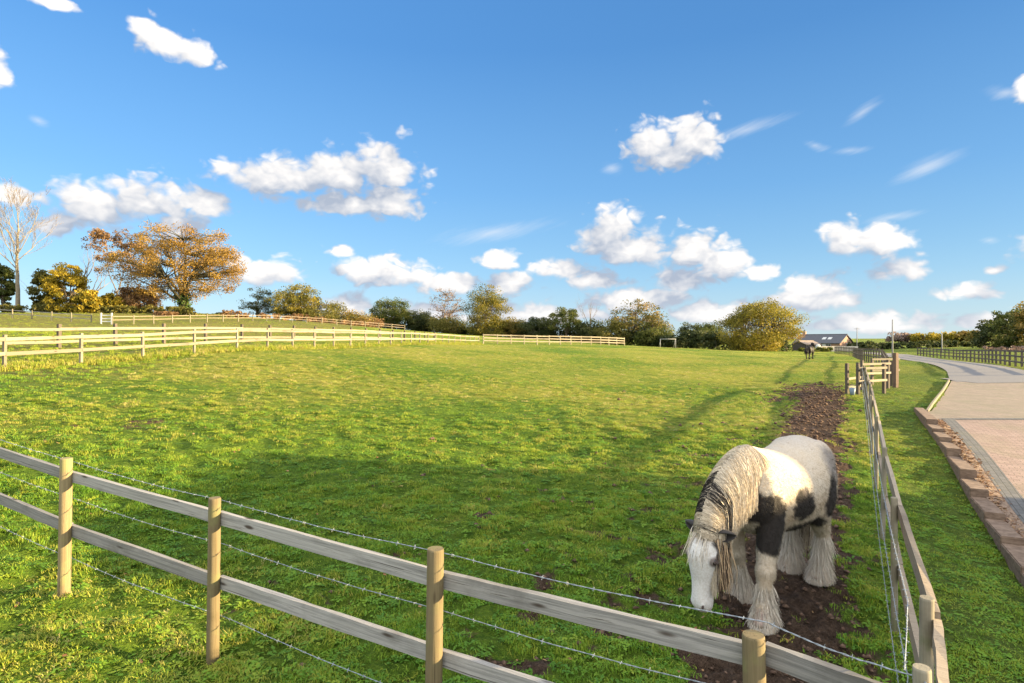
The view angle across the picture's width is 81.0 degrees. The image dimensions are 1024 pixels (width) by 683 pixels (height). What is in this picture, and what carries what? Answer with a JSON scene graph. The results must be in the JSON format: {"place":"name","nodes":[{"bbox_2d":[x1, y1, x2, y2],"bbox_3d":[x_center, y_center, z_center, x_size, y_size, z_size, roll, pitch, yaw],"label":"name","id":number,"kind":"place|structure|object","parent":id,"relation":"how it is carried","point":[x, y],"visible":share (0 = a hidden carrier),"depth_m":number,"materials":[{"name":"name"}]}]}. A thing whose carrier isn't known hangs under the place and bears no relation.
{"place":"outdoors","nodes":[
{"label":"outdoors","id":0,"kind":"place"},
{"bbox_2d":[0,312,1023,682],"bbox_3d":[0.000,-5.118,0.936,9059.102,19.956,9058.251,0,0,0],"label":"ground","id":1,"kind":"structure","parent":0,"point":[798,602],"depth_m":9.53,"materials":[{"name":"green plant"}]},
{"bbox_2d":[0,263,15,311],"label":"ivy tree","id":2,"kind":"object","parent":1,"relation":"on","point":[7,289],"visible":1,"depth_m":98.64,"materials":[{"name":"green plant"}]},
{"bbox_2d":[0,177,61,312],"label":"ash tree","id":3,"kind":"object","parent":1,"relation":"on","point":[16,267],"visible":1,"depth_m":95.81,"materials":[{"name":"brown plant"}]},
{"bbox_2d":[26,268,63,312],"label":"olive bush","id":4,"kind":"object","parent":1,"relation":"on","point":[34,292],"visible":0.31,"depth_m":95.86,"materials":[{"name":"green plant"}]},
{"bbox_2d":[0,309,91,321],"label":"fence","id":5,"kind":"object","parent":1,"relation":"on","point":[32,315],"visible":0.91,"depth_m":74.19,"materials":[{"name":"beige wood"}]},
{"bbox_2d":[36,262,92,312],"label":"yellow bush","id":6,"kind":"object","parent":1,"relation":"on","point":[56,286],"visible":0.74,"depth_m":93.56,"materials":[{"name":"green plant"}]},
{"bbox_2d":[71,289,102,312],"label":"gold bush","id":7,"kind":"object","parent":1,"relation":"on","point":[90,298],"visible":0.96,"depth_m":92.26,"materials":[{"name":"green plant"}]},
{"bbox_2d":[80,237,116,290],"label":"bare tree","id":8,"kind":"object","parent":1,"relation":"on","point":[86,271],"visible":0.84,"depth_m":107.66,"materials":[{"name":"brown plant"}]},
{"bbox_2d":[0,303,197,314],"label":"hedge","id":9,"kind":"object","parent":1,"relation":"on","point":[145,309],"visible":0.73,"depth_m":93.69,"materials":[{"name":"green plant"}]},
{"bbox_2d":[100,313,112,323],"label":"field gate","id":10,"kind":"structure","parent":1,"relation":"on","point":[101,318],"depth_m":73.56,"materials":[{"name":"white paint"}]},
{"bbox_2d":[100,292,125,311],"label":"tan bush","id":11,"kind":"object","parent":1,"relation":"on","point":[110,299],"visible":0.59,"depth_m":97.20,"materials":[{"name":"yellow plant"}]},
{"bbox_2d":[81,228,159,293],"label":"rusty tree","id":12,"kind":"object","parent":1,"relation":"on","point":[102,234],"visible":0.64,"depth_m":110.93,"materials":[{"name":"orange plant"}]},
{"bbox_2d":[112,286,163,311],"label":"brown bush","id":13,"kind":"object","parent":1,"relation":"on","point":[129,298],"visible":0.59,"depth_m":99.49,"materials":[{"name":"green plant"}]},
{"bbox_2d":[152,311,178,315],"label":"scrub bush","id":14,"kind":"object","parent":1,"relation":"on","point":[163,313],"visible":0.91,"depth_m":90.84,"materials":[{"name":"brown plant"}]},
{"bbox_2d":[94,220,248,312],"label":"oak tree","id":15,"kind":"object","parent":1,"relation":"on","point":[152,260],"visible":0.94,"depth_m":97.53,"materials":[{"name":"orange plant"}]},
{"bbox_2d":[0,324,434,347],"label":"track fence","id":16,"kind":"object","parent":1,"relation":"on","point":[114,328],"visible":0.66,"depth_m":36.04,"materials":[{"name":"beige wood"}]},
{"bbox_2d":[0,328,478,366],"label":"fence","id":17,"kind":"object","parent":1,"relation":"on","point":[4,353],"visible":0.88,"depth_m":25.85,"materials":[{"name":"beige wood"}]},
{"bbox_2d":[238,287,274,316],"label":"dark tree","id":18,"kind":"object","parent":1,"relation":"on","point":[256,307],"visible":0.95,"depth_m":149.21,"materials":[{"name":"green plant"}]},
{"bbox_2d":[112,314,404,330],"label":"fence","id":19,"kind":"object","parent":1,"relation":"on","point":[252,315],"visible":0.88,"depth_m":89.92,"materials":[{"name":"beige wood"}]},
{"bbox_2d":[261,293,288,316],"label":"green tree","id":20,"kind":"object","parent":1,"relation":"on","point":[271,312],"visible":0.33,"depth_m":151.96,"materials":[{"name":"green plant"}]},
{"bbox_2d":[263,283,328,320],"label":"round tree","id":21,"kind":"object","parent":1,"relation":"on","point":[297,302],"visible":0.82,"depth_m":147.90,"materials":[{"name":"green plant"}]},
{"bbox_2d":[220,310,375,326],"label":"hedge","id":22,"kind":"object","parent":1,"relation":"on","point":[296,317],"visible":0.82,"depth_m":107.33,"materials":[{"name":"brown plant"}]},
{"bbox_2d":[297,300,352,323],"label":"olive bush","id":23,"kind":"object","parent":1,"relation":"on","point":[332,313],"visible":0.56,"depth_m":150.32,"materials":[{"name":"green plant"}]},
{"bbox_2d":[323,309,376,325],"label":"rusty bush","id":24,"kind":"object","parent":1,"relation":"on","point":[349,315],"visible":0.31,"depth_m":155.66,"materials":[{"name":"orange plant"}]},
{"bbox_2d":[359,314,383,327],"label":"orange bush","id":25,"kind":"object","parent":1,"relation":"on","point":[378,320],"visible":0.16,"depth_m":161.87,"materials":[{"name":"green plant"}]},
{"bbox_2d":[369,297,412,328],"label":"green tree","id":26,"kind":"object","parent":1,"relation":"on","point":[395,314],"visible":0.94,"depth_m":177.34,"materials":[{"name":"green plant"}]},
{"bbox_2d":[406,308,435,331],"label":"dark bush","id":27,"kind":"object","parent":1,"relation":"on","point":[417,317],"visible":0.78,"depth_m":180.26,"materials":[{"name":"green plant"}]},
{"bbox_2d":[1,402,850,671],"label":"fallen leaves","id":28,"kind":"object","parent":1,"relation":"on","point":[63,655],"visible":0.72,"depth_m":5.63,"materials":[{"name":"brown plant"}]},
{"bbox_2d":[422,315,467,333],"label":"undergrowth","id":29,"kind":"object","parent":1,"relation":"on","point":[438,324],"visible":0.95,"depth_m":175.77,"materials":[{"name":"green plant"}]},
{"bbox_2d":[15,381,879,682],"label":"mud clods","id":30,"kind":"object","parent":1,"relation":"on","point":[815,435],"visible":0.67,"depth_m":11.90,"materials":[{"name":"brown soil"}]},
{"bbox_2d":[429,288,465,321],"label":"bare tree","id":31,"kind":"object","parent":1,"relation":"on","point":[444,305],"visible":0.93,"depth_m":181.71,"materials":[{"name":"brown plant"}]},
{"bbox_2d":[0,439,925,682],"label":"paddock fence","id":32,"kind":"object","parent":1,"relation":"on","point":[753,653],"visible":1,"depth_m":3.46,"materials":[{"name":"wood"}]},
{"bbox_2d":[458,282,513,336],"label":"golden tree","id":33,"kind":"object","parent":1,"relation":"on","point":[483,303],"visible":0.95,"depth_m":167.54,"materials":[{"name":"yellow plant"}]},
{"bbox_2d":[496,316,527,337],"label":"mixed bush","id":34,"kind":"object","parent":1,"relation":"on","point":[511,324],"visible":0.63,"depth_m":173.56,"materials":[{"name":"green plant"}]},
{"bbox_2d":[517,316,556,339],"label":"dark bush","id":35,"kind":"object","parent":1,"relation":"on","point":[540,323],"visible":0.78,"depth_m":169.26,"materials":[{"name":"green plant"}]},
{"bbox_2d":[483,334,624,345],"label":"fence","id":36,"kind":"object","parent":1,"relation":"on","point":[560,339],"visible":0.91,"depth_m":89.40,"materials":[{"name":"beige wood"}]},
{"bbox_2d":[544,306,581,340],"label":"green tree","id":37,"kind":"object","parent":1,"relation":"on","point":[569,321],"visible":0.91,"depth_m":166.13,"materials":[{"name":"green plant"}]},
{"bbox_2d":[567,318,605,341],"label":"dark bush","id":38,"kind":"object","parent":1,"relation":"on","point":[580,330],"visible":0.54,"depth_m":164.24,"materials":[{"name":"green plant"}]},
{"bbox_2d":[380,319,793,350],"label":"hedge","id":39,"kind":"object","parent":1,"relation":"on","point":[692,339],"visible":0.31,"depth_m":148.72,"materials":[{"name":"green plant"}]},
{"bbox_2d":[576,299,599,327],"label":"bare tree","id":40,"kind":"object","parent":1,"relation":"on","point":[589,311],"visible":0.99,"depth_m":170.84,"materials":[{"name":"brown plant"}]},
{"bbox_2d":[588,317,632,344],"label":"olive bush","id":41,"kind":"object","parent":1,"relation":"on","point":[611,327],"visible":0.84,"depth_m":155.33,"materials":[{"name":"green plant"}]},
{"bbox_2d":[608,298,672,332],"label":"broad tree","id":42,"kind":"object","parent":1,"relation":"on","point":[652,321],"visible":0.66,"depth_m":157.39,"materials":[{"name":"green plant"}]},
{"bbox_2d":[632,321,679,345],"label":"undergrowth","id":43,"kind":"object","parent":1,"relation":"on","point":[652,332],"visible":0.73,"depth_m":152.82,"materials":[{"name":"green plant"}]},
{"bbox_2d":[676,322,702,346],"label":"dark bush","id":44,"kind":"object","parent":1,"relation":"on","point":[684,328],"visible":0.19,"depth_m":168.99,"materials":[{"name":"green plant"}]},
{"bbox_2d":[691,320,726,347],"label":"green bush","id":45,"kind":"object","parent":1,"relation":"on","point":[709,327],"visible":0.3,"depth_m":166.28,"materials":[{"name":"green plant"}]},
{"bbox_2d":[681,435,839,635],"bbox_3d":[2.503,1.710,5.788,2.585,1.555,0.810,0,0,-43],"label":"horse","id":46,"kind":"object","parent":1,"relation":"on","point":[775,495],"visible":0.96,"depth_m":5.23},
{"bbox_2d":[713,297,809,350],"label":"golden tree","id":47,"kind":"object","parent":1,"relation":"on","point":[748,315],"visible":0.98,"depth_m":130.35,"materials":[{"name":"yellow plant"}]},
{"bbox_2d":[779,318,805,348],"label":"orange tree","id":48,"kind":"object","parent":1,"relation":"on","point":[799,336],"visible":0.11,"depth_m":148.80,"materials":[{"name":"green plant"}]},
{"bbox_2d":[791,340,821,350],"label":"barn","id":49,"kind":"structure","parent":1,"relation":"on","point":[802,344],"depth_m":145.22,"materials":[{"name":"grey metal"}]},
{"bbox_2d":[803,342,813,358],"bbox_3d":[30.798,0.933,61.995,0.715,1.751,2.908,0,0,42],"label":"horse","id":50,"kind":"object","parent":1,"relation":"on","point":[809,350],"visible":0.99,"depth_m":61.33},
{"bbox_2d":[797,347,833,351],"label":"hedge","id":51,"kind":"object","parent":1,"relation":"on","point":[822,349],"visible":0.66,"depth_m":129.89,"materials":[{"name":"green plant"}]},
{"bbox_2d":[794,331,853,345],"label":"farmhouse","id":52,"kind":"object","parent":1,"relation":"on","point":[833,339],"visible":0.36,"depth_m":154.48,"materials":[{"name":"grey brick"}]},
{"bbox_2d":[818,346,857,350],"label":"garden wall","id":53,"kind":"structure","parent":1,"relation":"on","point":[839,346],"depth_m":140.56,"materials":[{"name":"white wood"}]},
{"bbox_2d":[849,385,855,394],"bbox_3d":[13.620,1.941,24.000,0.235,0.425,0.235,0,0,28],"label":"bucket","id":54,"kind":"object","parent":1,"relation":"on","point":[852,390],"visible":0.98,"depth_m":23.93,"materials":[{"name":"plastic"}]},
{"bbox_2d":[834,347,892,385],"bbox_3d":[38.420,1.440,67.507,1.490,1.908,87.481,0,0,27],"label":"boundary fence","id":55,"kind":"object","parent":1,"relation":"on","point":[857,353],"visible":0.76,"depth_m":52.15,"materials":[{"name":"wood"}]},
{"bbox_2d":[845,353,899,394],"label":"kissing gate","id":56,"kind":"structure","parent":1,"relation":"on","point":[885,372],"depth_m":26.76,"materials":[{"name":"brown wood"}]},
{"bbox_2d":[892,319,892,357],"bbox_3d":[39.318,0.002,62.000,0.176,4.551,0.179,0,0,0],"label":"utility pole","id":57,"kind":"object","parent":1,"relation":"on","point":[892,338],"visible":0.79,"depth_m":61.94,"materials":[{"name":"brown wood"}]},
{"bbox_2d":[885,331,924,342],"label":"autumn tree","id":58,"kind":"object","parent":1,"relation":"on","point":[899,337],"visible":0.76,"depth_m":248.62,"materials":[{"name":"brown plant"}]},
{"bbox_2d":[862,365,949,682],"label":"side fence","id":59,"kind":"object","parent":1,"relation":"on","point":[927,640],"visible":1,"depth_m":4.37,"materials":[{"name":"wood"}]},
{"bbox_2d":[847,339,986,349],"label":"hedge","id":60,"kind":"object","parent":1,"relation":"on","point":[867,344],"visible":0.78,"depth_m":172.95,"materials":[{"name":"green plant"}]},
{"bbox_2d":[907,332,944,341],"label":"autumn tree","id":61,"kind":"object","parent":1,"relation":"on","point":[917,337],"visible":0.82,"depth_m":242.33,"materials":[{"name":"yellow plant"}]},
{"bbox_2d":[926,379,949,411],"bbox_3d":[17.733,2.087,24.800,0.060,0.236,16.732,0,0,38],"label":"edging board","id":62,"kind":"object","parent":1,"relation":"on","point":[932,403],"visible":0.89,"depth_m":22.29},
{"bbox_2d":[941,333,942,351],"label":"utility pole","id":63,"kind":"object","parent":1,"relation":"on","point":[942,341],"visible":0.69,"depth_m":119.92,"materials":[{"name":"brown wood"}]},
{"bbox_2d":[927,331,968,341],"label":"autumn tree","id":64,"kind":"object","parent":1,"relation":"on","point":[947,336],"visible":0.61,"depth_m":242.04,"materials":[{"name":"yellow plant"}]},
{"bbox_2d":[954,330,977,341],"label":"autumn tree","id":65,"kind":"object","parent":1,"relation":"on","point":[970,337],"visible":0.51,"depth_m":238.55,"materials":[{"name":"yellow plant"}]},
{"bbox_2d":[914,407,1023,587],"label":"retaining wall","id":66,"kind":"structure","parent":1,"relation":"on","point":[1008,539],"depth_m":9.49,"materials":[{"name":"brown stone"}]},
{"bbox_2d":[917,347,1023,366],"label":"road fence","id":67,"kind":"object","parent":1,"relation":"on","point":[1009,360],"visible":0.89,"depth_m":55.16,"materials":[{"name":"brown wood"}]},
{"bbox_2d":[932,381,1023,410],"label":"paved forecourt","id":68,"kind":"structure","parent":1,"relation":"on","point":[964,396],"depth_m":23.27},
{"bbox_2d":[971,318,1013,347],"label":"tree","id":69,"kind":"object","parent":1,"relation":"on","point":[983,337],"visible":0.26,"depth_m":166.10,"materials":[{"name":"green plant"}]},
{"bbox_2d":[982,345,1023,350],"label":"scrub","id":70,"kind":"object","parent":1,"relation":"on","point":[1018,348],"visible":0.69,"depth_m":124.70,"materials":[{"name":"brown plant"}]},
{"bbox_2d":[983,308,1023,347],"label":"tree","id":71,"kind":"object","parent":1,"relation":"on","point":[1000,320],"visible":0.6,"depth_m":150.22,"materials":[{"name":"green plant"}]},
{"bbox_2d":[1006,301,1023,345],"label":"tree","id":72,"kind":"object","parent":1,"relation":"on","point":[1018,325],"visible":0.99,"depth_m":142.05,"materials":[{"name":"green plant"}]},
{"bbox_2d":[0,0,1023,338],"label":"sky","id":73,"kind":"structure","parent":0,"point":[856,165],"materials":[{"name":"blue"}]},
{"bbox_2d":[863,352,1023,381],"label":"tarmac road","id":74,"kind":"structure","parent":0,"point":[956,369],"depth_m":38.76,"materials":[{"name":"grey asphalt"}]},
{"bbox_2d":[929,411,1023,497],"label":"driveway","id":75,"kind":"structure","parent":0,"point":[939,415],"depth_m":17.50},
{"bbox_2d":[937,420,1023,538],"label":"gravel strip","id":76,"kind":"object","parent":75,"relation":"on","point":[1004,504],"visible":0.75,"depth_m":10.09,"materials":[{"name":"brown gravel"}]},
{"bbox_2d":[938,419,1023,537],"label":"leaf litter","id":77,"kind":"object","parent":76,"relation":"on","point":[955,442],"visible":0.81,"depth_m":11.04,"materials":[{"name":"brown plant"}]},
{"bbox_2d":[942,418,1023,522],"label":"grey edging","id":78,"kind":"object","parent":75,"relation":"on","point":[1009,492],"visible":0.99,"depth_m":11.14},
{"bbox_2d":[953,418,1023,419],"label":"grey cross edging","id":79,"kind":"object","parent":75,"relation":"on","point":[988,418],"visible":1,"depth_m":16.52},
{"bbox_2d":[942,377,1023,382],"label":"tarmac turning","id":80,"kind":"structure","parent":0,"point":[998,380],"depth_m":31.61,"materials":[{"name":"grey asphalt"}]},
{"bbox_2d":[956,420,1023,494],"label":"paving","id":81,"kind":"structure","parent":0,"point":[1001,442],"depth_m":13.44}
]}

